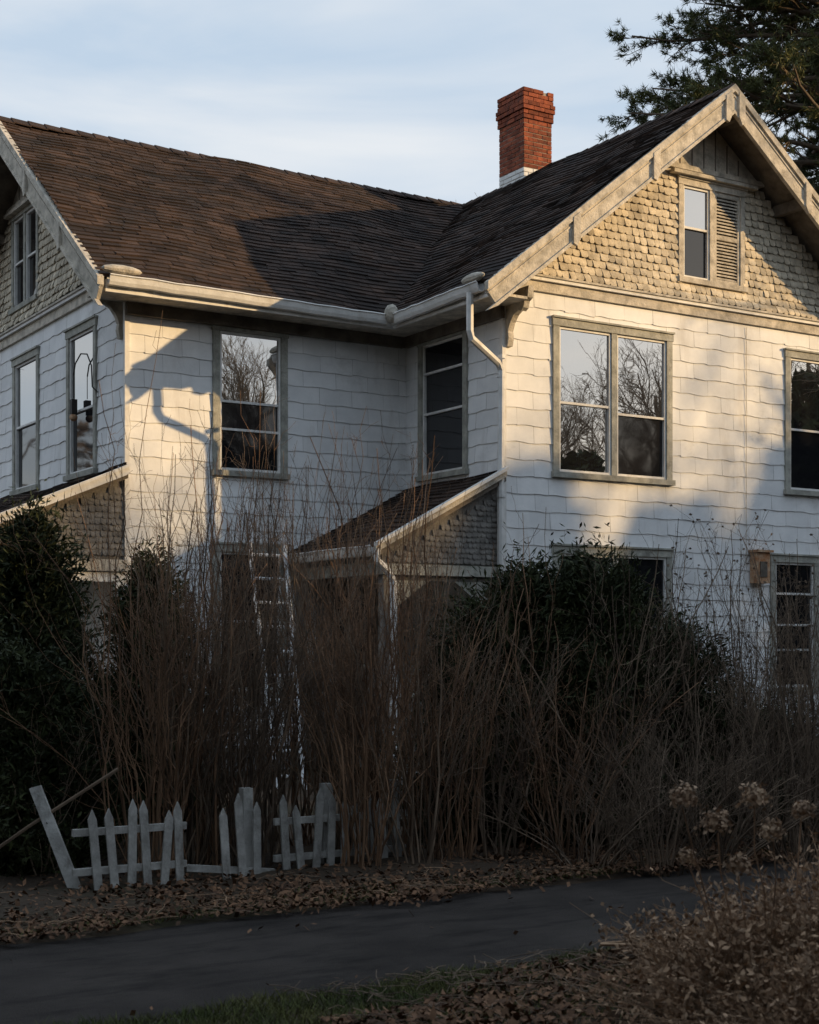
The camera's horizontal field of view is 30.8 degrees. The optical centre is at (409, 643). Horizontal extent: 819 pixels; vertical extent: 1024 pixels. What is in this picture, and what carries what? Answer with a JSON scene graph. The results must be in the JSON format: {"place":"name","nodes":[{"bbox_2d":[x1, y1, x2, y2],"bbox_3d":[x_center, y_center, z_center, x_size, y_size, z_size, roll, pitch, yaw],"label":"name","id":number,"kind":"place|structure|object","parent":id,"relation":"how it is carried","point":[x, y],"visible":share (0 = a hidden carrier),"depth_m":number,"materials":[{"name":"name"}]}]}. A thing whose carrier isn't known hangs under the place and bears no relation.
{"place":"outdoors","nodes":[
{"label":"outdoors","id":0,"kind":"place"},
{"bbox_2d":[34,943,691,1023],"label":"lawn","id":1,"kind":"structure","parent":0,"point":[533,1004],"depth_m":6.38,"materials":[{"name":"plant"}]},
{"bbox_2d":[317,911,818,1023],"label":"leaf litter","id":2,"kind":"object","parent":1,"relation":"on","point":[501,999],"visible":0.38,"depth_m":6.35,"materials":[{"name":"brown plant"}]},
{"bbox_2d":[271,926,730,1023],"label":"fallen twigs","id":3,"kind":"object","parent":2,"relation":"on","point":[472,976],"visible":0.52,"depth_m":6.69,"materials":[{"name":"brown wood"}]},
{"bbox_2d":[599,931,695,973],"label":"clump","id":4,"kind":"object","parent":1,"relation":"on","point":[629,954],"visible":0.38,"depth_m":7.18,"materials":[{"name":"brown plant"}]},
{"bbox_2d":[541,946,813,1023],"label":"dried perennial clump","id":5,"kind":"object","parent":1,"relation":"on","point":[678,1003],"visible":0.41,"depth_m":6.00,"materials":[{"name":"brown plant"}]},
{"bbox_2d":[569,883,811,1005],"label":"dried perennial clump","id":6,"kind":"object","parent":1,"relation":"on","point":[640,951],"visible":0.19,"depth_m":6.51,"materials":[{"name":"brown plant"}]},
{"bbox_2d":[587,878,818,1023],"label":"dried perennial clump","id":7,"kind":"object","parent":1,"relation":"on","point":[732,939],"visible":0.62,"depth_m":6.04,"materials":[{"name":"brown plant"}]},
{"bbox_2d":[626,930,818,1023],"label":"dried perennial clump","id":8,"kind":"object","parent":1,"relation":"on","point":[799,995],"visible":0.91,"depth_m":5.67,"materials":[{"name":"brown plant"}]},
{"bbox_2d":[650,826,818,984],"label":"dried perennial clump","id":9,"kind":"object","parent":1,"relation":"on","point":[788,883],"visible":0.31,"depth_m":6.39,"materials":[{"name":"brown plant"}]},
{"bbox_2d":[669,780,818,995],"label":"dried hydrangea","id":10,"kind":"object","parent":1,"relation":"on","point":[686,798],"visible":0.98,"depth_m":6.05,"materials":[{"name":"beige plant"}]},
{"bbox_2d":[0,768,817,944],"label":"garden soil","id":11,"kind":"structure","parent":0,"point":[32,881],"depth_m":9.77,"materials":[{"name":"brown soil"}]},
{"bbox_2d":[0,767,118,888],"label":"leaning fence post","id":12,"kind":"object","parent":11,"relation":"on","point":[56,841],"visible":0.83,"depth_m":9.53,"materials":[{"name":"paint"}]},
{"bbox_2d":[0,462,130,697],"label":"porch","id":13,"kind":"object","parent":11,"relation":"on","point":[94,488],"visible":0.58,"depth_m":16.79,"materials":[{"name":"wood"}]},
{"bbox_2d":[0,613,151,880],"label":"arborvitae tree","id":14,"kind":"object","parent":11,"relation":"on","point":[29,672],"visible":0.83,"depth_m":10.10,"materials":[{"name":"green plant"}]},
{"bbox_2d":[0,479,152,852],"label":"arborvitae tree","id":15,"kind":"object","parent":11,"relation":"on","point":[50,593],"visible":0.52,"depth_m":11.02,"materials":[{"name":"green plant"}]},
{"bbox_2d":[0,311,184,873],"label":"bare shrub","id":16,"kind":"object","parent":11,"relation":"on","point":[106,682],"visible":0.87,"depth_m":10.14,"materials":[{"name":"brown plant"}]},
{"bbox_2d":[0,682,189,875],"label":"bare shrub","id":17,"kind":"object","parent":11,"relation":"on","point":[64,797],"visible":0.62,"depth_m":9.98,"materials":[{"name":"brown plant"}]},
{"bbox_2d":[72,582,128,817],"bbox_3d":[-3.396,0.405,11.959,2.472,2.790,2.479,0,0,0],"label":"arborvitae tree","id":18,"kind":"object","parent":11,"relation":"on","point":[78,673],"visible":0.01,"depth_m":12.28,"materials":[{"name":"green plant"}]},
{"bbox_2d":[0,442,285,876],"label":"bare shrub","id":19,"kind":"object","parent":11,"relation":"on","point":[160,759],"visible":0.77,"depth_m":9.99,"materials":[{"name":"brown plant"}]},
{"bbox_2d":[87,515,239,833],"bbox_3d":[-2.103,0.415,12.304,1.679,2.936,1.682,0,0,0],"label":"arborvitae tree","id":20,"kind":"object","parent":11,"relation":"on","point":[134,591],"visible":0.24,"depth_m":12.08,"materials":[{"name":"green plant"}]},
{"bbox_2d":[1,435,354,870],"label":"bare shrub","id":21,"kind":"object","parent":11,"relation":"on","point":[214,835],"visible":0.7,"depth_m":10.19,"materials":[{"name":"brown plant"}]},
{"bbox_2d":[62,390,345,871],"bbox_3d":[-1.403,-0.030,10.345,1.957,3.271,1.503,0,0,-10],"label":"bare shrub","id":22,"kind":"object","parent":11,"relation":"on","point":[190,834],"visible":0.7,"depth_m":10.20,"materials":[{"name":"brown plant"}]},
{"bbox_2d":[137,391,331,846],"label":"bare shrub","id":23,"kind":"object","parent":11,"relation":"on","point":[210,540],"visible":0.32,"depth_m":11.17,"materials":[{"name":"brown plant"}]},
{"bbox_2d":[72,779,405,889],"bbox_3d":[-1.091,1.290,10.039,2.470,0.620,0.136,0,0,-32],"label":"picket fence","id":24,"kind":"object","parent":11,"relation":"on","point":[325,818],"visible":0.69,"depth_m":9.93,"materials":[{"name":"paint"}]},
{"bbox_2d":[111,459,372,866],"bbox_3d":[-1.167,0.147,10.324,1.302,2.914,1.805,0,0,-30],"label":"bare shrub","id":25,"kind":"object","parent":11,"relation":"on","point":[280,756],"visible":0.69,"depth_m":10.23,"materials":[{"name":"brown plant"}]},
{"bbox_2d":[114,378,399,852],"bbox_3d":[-1.169,-0.198,10.867,1.454,3.607,1.958,0,0,-37],"label":"bare shrub","id":26,"kind":"object","parent":11,"relation":"on","point":[278,849],"visible":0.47,"depth_m":10.85,"materials":[{"name":"brown plant"}]},
{"bbox_2d":[142,463,373,865],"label":"bare shrub","id":27,"kind":"object","parent":11,"relation":"on","point":[231,796],"visible":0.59,"depth_m":10.29,"materials":[{"name":"brown plant"}]},
{"bbox_2d":[249,543,306,789],"bbox_3d":[-1.445,0.215,16.125,0.446,2.670,1.000,0,0,-19],"label":"ladder","id":28,"kind":"object","parent":11,"relation":"on","point":[285,555],"visible":0.12,"depth_m":16.25,"materials":[{"name":"metal"}]},
{"bbox_2d":[176,412,442,845],"bbox_3d":[-0.775,-0.091,11.454,2.119,3.391,1.654,0,0,0],"label":"bare shrub","id":29,"kind":"object","parent":11,"relation":"on","point":[305,838],"visible":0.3,"depth_m":11.28,"materials":[{"name":"brown plant"}]},
{"bbox_2d":[242,489,405,857],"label":"bare shrub","id":30,"kind":"object","parent":11,"relation":"on","point":[337,832],"visible":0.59,"depth_m":10.56,"materials":[{"name":"brown plant"}]},
{"bbox_2d":[222,415,435,841],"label":"bare shrub","id":31,"kind":"object","parent":11,"relation":"on","point":[285,775],"visible":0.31,"depth_m":11.47,"materials":[{"name":"brown plant"}]},
{"bbox_2d":[205,472,501,868],"bbox_3d":[-0.449,0.179,10.346,2.256,2.850,1.338,0,0,0],"label":"bare shrub","id":32,"kind":"object","parent":11,"relation":"on","point":[377,851],"visible":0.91,"depth_m":10.28,"materials":[{"name":"brown plant"}]},
{"bbox_2d":[258,431,449,841],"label":"bare shrub","id":33,"kind":"object","parent":11,"relation":"on","point":[365,626],"visible":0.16,"depth_m":11.73,"materials":[{"name":"brown plant"}]},
{"bbox_2d":[232,406,507,855],"bbox_3d":[-0.193,-0.065,10.813,1.736,3.339,1.553,0,0,36],"label":"bare shrub","id":34,"kind":"object","parent":11,"relation":"on","point":[411,744],"visible":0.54,"depth_m":10.72,"materials":[{"name":"brown plant"}]},
{"bbox_2d":[0,827,817,943],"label":"leaf litter","id":35,"kind":"object","parent":11,"relation":"on","point":[434,893],"visible":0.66,"depth_m":9.30,"materials":[{"name":"brown plant"}]},
{"bbox_2d":[0,842,745,935],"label":"fallen twigs","id":36,"kind":"object","parent":35,"relation":"on","point":[293,888],"visible":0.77,"depth_m":9.01,"materials":[{"name":"brown wood"}]},
{"bbox_2d":[1,831,817,930],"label":"fallen twigs","id":37,"kind":"object","parent":11,"relation":"on","point":[601,856],"visible":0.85,"depth_m":9.37,"materials":[{"name":"brown wood"}]},
{"bbox_2d":[287,521,595,864],"bbox_3d":[0.264,0.378,10.638,2.208,2.452,1.724,0,0,-41],"label":"bare shrub","id":38,"kind":"object","parent":11,"relation":"on","point":[431,838],"visible":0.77,"depth_m":10.35,"materials":[{"name":"brown plant"}]},
{"bbox_2d":[342,544,546,859],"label":"bare shrub","id":39,"kind":"object","parent":11,"relation":"on","point":[469,850],"visible":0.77,"depth_m":10.58,"materials":[{"name":"brown plant"}]},
{"bbox_2d":[380,474,528,841],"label":"bare shrub","id":40,"kind":"object","parent":11,"relation":"on","point":[437,594],"visible":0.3,"depth_m":11.74,"materials":[{"name":"brown plant"}]},
{"bbox_2d":[358,578,560,845],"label":"bare shrub","id":41,"kind":"object","parent":11,"relation":"on","point":[467,774],"visible":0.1,"depth_m":11.68,"materials":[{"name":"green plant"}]},
{"bbox_2d":[378,598,575,859],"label":"bare shrub","id":42,"kind":"object","parent":11,"relation":"on","point":[501,848],"visible":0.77,"depth_m":10.67,"materials":[{"name":"brown plant"}]},
{"bbox_2d":[465,488,577,850],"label":"bare shrub","id":43,"kind":"object","parent":11,"relation":"on","point":[553,737],"visible":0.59,"depth_m":11.26,"materials":[{"name":"brown plant"}]},
{"bbox_2d":[384,522,663,848],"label":"yew bush","id":44,"kind":"object","parent":11,"relation":"on","point":[543,602],"visible":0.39,"depth_m":11.52,"materials":[{"name":"green plant"}]},
{"bbox_2d":[431,529,728,857],"bbox_3d":[1.356,0.390,10.881,2.136,2.433,1.273,0,0,-22],"label":"bare shrub","id":45,"kind":"object","parent":11,"relation":"on","point":[615,703],"visible":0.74,"depth_m":10.88,"materials":[{"name":"brown plant"}]},
{"bbox_2d":[466,621,715,860],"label":"bare shrub","id":46,"kind":"object","parent":11,"relation":"on","point":[545,791],"visible":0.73,"depth_m":10.67,"materials":[{"name":"brown plant"}]},
{"bbox_2d":[488,522,697,850],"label":"yew bush","id":47,"kind":"object","parent":11,"relation":"on","point":[614,578],"visible":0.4,"depth_m":11.44,"materials":[{"name":"green plant"}]},
{"bbox_2d":[447,730,808,875],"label":"bare shrub","id":48,"kind":"object","parent":11,"relation":"on","point":[614,844],"visible":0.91,"depth_m":10.26,"materials":[{"name":"brown plant"}]},
{"bbox_2d":[562,515,766,844],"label":"seed head shrub","id":49,"kind":"object","parent":11,"relation":"on","point":[683,732],"visible":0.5,"depth_m":11.40,"materials":[{"name":"brown plant"}]},
{"bbox_2d":[515,682,818,876],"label":"bare shrub","id":50,"kind":"object","parent":11,"relation":"on","point":[665,859],"visible":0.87,"depth_m":10.22,"materials":[{"name":"brown plant"}]},
{"bbox_2d":[648,545,731,664],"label":"seed head shrub","id":51,"kind":"object","parent":11,"relation":"on","point":[683,590],"visible":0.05,"depth_m":12.53,"materials":[{"name":"brown plant"}]},
{"bbox_2d":[573,689,818,869],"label":"bare shrub","id":52,"kind":"object","parent":11,"relation":"on","point":[734,842],"visible":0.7,"depth_m":10.50,"materials":[{"name":"brown plant"}]},
{"bbox_2d":[657,586,747,700],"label":"bare shrub","id":53,"kind":"object","parent":11,"relation":"on","point":[703,647],"visible":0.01,"depth_m":12.36,"materials":[{"name":"brown plant"}]},
{"bbox_2d":[617,589,790,842],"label":"yew bush","id":54,"kind":"object","parent":11,"relation":"on","point":[702,705],"visible":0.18,"depth_m":11.71,"materials":[{"name":"green plant"}]},
{"bbox_2d":[596,0,818,194],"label":"pine tree","id":55,"kind":"object","parent":11,"relation":"on","point":[731,34],"visible":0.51,"depth_m":27.08,"materials":[{"name":"green plant"}]},
{"bbox_2d":[612,573,817,850],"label":"seed head shrub","id":56,"kind":"object","parent":11,"relation":"on","point":[741,678],"visible":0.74,"depth_m":11.20,"materials":[{"name":"brown plant"}]},
{"bbox_2d":[641,645,818,863],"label":"bare shrub","id":57,"kind":"object","parent":11,"relation":"on","point":[794,845],"visible":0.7,"depth_m":10.84,"materials":[{"name":"brown plant"}]},
{"bbox_2d":[649,505,818,844],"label":"seed head shrub","id":58,"kind":"object","parent":11,"relation":"on","point":[784,819],"visible":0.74,"depth_m":11.32,"materials":[{"name":"brown plant"}]},
{"bbox_2d":[651,512,818,834],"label":"seed head shrub","id":59,"kind":"object","parent":11,"relation":"on","point":[732,641],"visible":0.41,"depth_m":11.93,"materials":[{"name":"brown plant"}]},
{"bbox_2d":[662,582,818,834],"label":"bare shrub","id":60,"kind":"object","parent":11,"relation":"on","point":[775,691],"visible":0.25,"depth_m":11.93,"materials":[{"name":"brown plant"}]},
{"bbox_2d":[701,509,818,856],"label":"seed head shrub","id":61,"kind":"object","parent":11,"relation":"on","point":[809,650],"visible":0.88,"depth_m":11.20,"materials":[{"name":"brown plant"}]},
{"bbox_2d":[702,688,818,847],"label":"bare shrub","id":62,"kind":"object","parent":11,"relation":"on","point":[797,749],"visible":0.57,"depth_m":11.13,"materials":[{"name":"brown plant"}]},
{"bbox_2d":[714,687,818,829],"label":"yew bush","id":63,"kind":"object","parent":11,"relation":"on","point":[779,800],"visible":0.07,"depth_m":12.39,"materials":[{"name":"green plant"}]},
{"bbox_2d":[716,585,818,829],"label":"bare shrub","id":64,"kind":"object","parent":11,"relation":"on","point":[794,685],"visible":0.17,"depth_m":12.27,"materials":[{"name":"brown plant"}]},
{"bbox_2d":[748,537,818,772],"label":"seed head shrub","id":65,"kind":"object","parent":11,"relation":"on","point":[799,634],"visible":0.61,"depth_m":11.66,"materials":[{"name":"brown plant"}]},
{"bbox_2d":[755,4,818,189],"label":"pine tree","id":66,"kind":"object","parent":11,"relation":"on","point":[814,139],"visible":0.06,"depth_m":28.90,"materials":[{"name":"green plant"}]},
{"bbox_3d":[-0.185,1.520,21.570,9.970,0.560,8.670,0,0,-32],"label":"foundation","id":67,"kind":"object","parent":11,"relation":"on","visible":0},
{"bbox_2d":[0,291,818,747],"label":"siding","id":68,"kind":"object","parent":67,"relation":"on","point":[708,431],"visible":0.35,"depth_m":18.39,"materials":[{"name":"white wood"}]},
{"bbox_2d":[9,345,43,495],"bbox_3d":[-5.175,-2.976,20.066,0.120,1.892,1.150,0,0,-32],"label":"window","id":69,"kind":"structure","parent":68,"relation":"attached to","point":[25,366],"depth_m":20.13,"materials":[{"name":"grey glass"}]},
{"bbox_2d":[63,315,101,481],"bbox_3d":[-4.015,-2.976,18.220,0.120,1.892,1.090,0,0,-32],"label":"window","id":70,"kind":"structure","parent":68,"relation":"attached to","point":[81,430],"depth_m":18.26,"materials":[{"name":"grey glass"}]},
{"bbox_2d":[69,353,97,420],"bbox_3d":[-3.949,-3.131,18.021,0.100,0.796,0.740,0,0,-36],"label":"hanging lantern","id":71,"kind":"object","parent":68,"relation":"hanging from","point":[73,410],"visible":1,"depth_m":18.24,"materials":[{"name":"black metal"}]},
{"bbox_2d":[212,541,287,694],"bbox_3d":[-1.913,-0.286,17.834,1.030,1.832,0.120,0,0,-32],"label":"window","id":72,"kind":"structure","parent":68,"relation":"attached to","point":[222,559],"depth_m":17.80,"materials":[{"name":"white paint"}]},
{"bbox_2d":[211,325,290,479],"bbox_3d":[-1.913,-2.906,17.834,1.030,1.832,0.120,0,0,-32],"label":"window","id":73,"kind":"structure","parent":68,"relation":"attached to","point":[251,365],"depth_m":17.85,"materials":[{"name":"grey glass"}]},
{"bbox_2d":[101,264,504,761],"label":"gutters and downspouts","id":74,"kind":"object","parent":68,"relation":"attached to","point":[123,276],"visible":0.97,"depth_m":17.07,"materials":[{"name":"white paint"}]},
{"bbox_2d":[97,285,533,346],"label":"eave brackets","id":75,"kind":"object","parent":68,"relation":"attached to","point":[513,311],"visible":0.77,"depth_m":17.05,"materials":[{"name":"white wood"}]},
{"bbox_2d":[415,330,468,481],"bbox_3d":[0.414,-2.936,18.274,0.120,1.812,1.130,0,0,-32],"label":"window","id":76,"kind":"structure","parent":68,"relation":"attached to","point":[443,383],"depth_m":18.31,"materials":[{"name":"glass"}]},
{"bbox_2d":[123,302,773,589],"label":"corner boards and fixture","id":77,"kind":"object","parent":68,"relation":"attached to","point":[763,557],"visible":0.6,"depth_m":17.01,"materials":[{"name":"white paint"}]},
{"bbox_2d":[549,315,675,485],"bbox_3d":[2.483,-2.926,18.092,1.910,1.912,0.120,0,0,-32],"label":"window","id":78,"kind":"structure","parent":68,"relation":"attached to","point":[612,401],"depth_m":18.06,"materials":[{"name":"grey glass"}]},
{"bbox_2d":[551,543,674,627],"bbox_3d":[2.483,-0.266,18.092,1.910,1.832,0.120,0,0,-32],"label":"window","id":79,"kind":"structure","parent":68,"relation":"attached to","point":[646,555],"depth_m":18.39,"materials":[{"name":"white paint"}]},
{"bbox_2d":[766,553,818,692],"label":"window","id":80,"kind":"structure","parent":68,"relation":"attached to","point":[809,561],"depth_m":19.77,"materials":[{"name":"white paint"}]},
{"bbox_2d":[782,347,818,496],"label":"window","id":81,"kind":"structure","parent":68,"relation":"attached to","point":[801,421],"depth_m":19.84,"materials":[{"name":"white paint"}]},
{"bbox_2d":[0,857,818,1023],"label":"driveway","id":82,"kind":"structure","parent":0,"point":[173,968],"depth_m":7.74,"materials":[{"name":"grey asphalt"}]},
{"bbox_2d":[11,865,782,1015],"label":"leaf litter","id":83,"kind":"object","parent":82,"relation":"on","point":[133,1012],"visible":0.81,"depth_m":8.58,"materials":[{"name":"brown plant"}]},
{"bbox_2d":[0,107,818,322],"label":"roof deck","id":84,"kind":"structure","parent":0,"point":[774,189],"depth_m":19.37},
{"bbox_2d":[0,0,818,203],"label":"sky","id":85,"kind":"structure","parent":0,"point":[396,95],"materials":[{"name":"blue"}]},
{"label":"ground","id":86,"kind":"structure","parent":0,"visible":0},
{"bbox_2d":[280,466,508,784],"bbox_3d":[-0.149,-0.215,17.442,1.871,3.630,2.500,0,0,-32],"label":"side porch","id":87,"kind":"object","parent":86,"relation":"on","point":[480,527],"visible":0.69,"depth_m":16.98,"materials":[{"name":"wood"}]},
{"bbox_2d":[0,173,818,674],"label":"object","id":88,"kind":"object","parent":86,"relation":"on","point":[486,361],"visible":0.03,"depth_m":18.77,"materials":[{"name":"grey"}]},
{"bbox_2d":[0,83,817,312],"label":"roof shingles","id":89,"kind":"object","parent":88,"relation":"on","point":[601,171],"visible":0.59,"depth_m":19.21,"materials":[{"name":"brown"}]},
{"bbox_2d":[0,84,818,348],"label":"rake boards and soffit","id":90,"kind":"object","parent":89,"relation":"attached to","point":[730,105],"visible":0.93,"depth_m":17.67,"materials":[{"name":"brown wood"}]},
{"bbox_2d":[0,167,818,332],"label":"gable shingles","id":91,"kind":"object","parent":88,"relation":"attached to","point":[777,268],"visible":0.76,"depth_m":18.79,"materials":[{"name":"beige wood"}]},
{"bbox_2d":[674,174,747,292],"bbox_3d":[3.851,-5.206,18.951,1.180,1.332,0.120,0,0,-32],"label":"attic window","id":92,"kind":"structure","parent":91,"relation":"attached to","point":[711,235],"depth_m":18.92,"materials":[{"name":"white paint"}]},
{"bbox_2d":[0,130,818,351],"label":"gable trim","id":93,"kind":"structure","parent":88,"relation":"attached to","point":[712,156],"depth_m":18.89,"materials":[{"name":"white wood"}]},
{"bbox_2d":[8,203,43,315],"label":"attic window","id":94,"kind":"structure","parent":93,"relation":"attached to","point":[25,250],"depth_m":20.06,"materials":[{"name":"grey glass"}]},
{"bbox_2d":[496,86,554,187],"bbox_3d":[1.749,-7.276,22.429,0.608,1.952,0.717,0,0,-32],"label":"brick chimney","id":95,"kind":"object","parent":88,"relation":"on","point":[524,117],"visible":0.66,"depth_m":22.19,"materials":[{"name":"red brick"}]}
]}

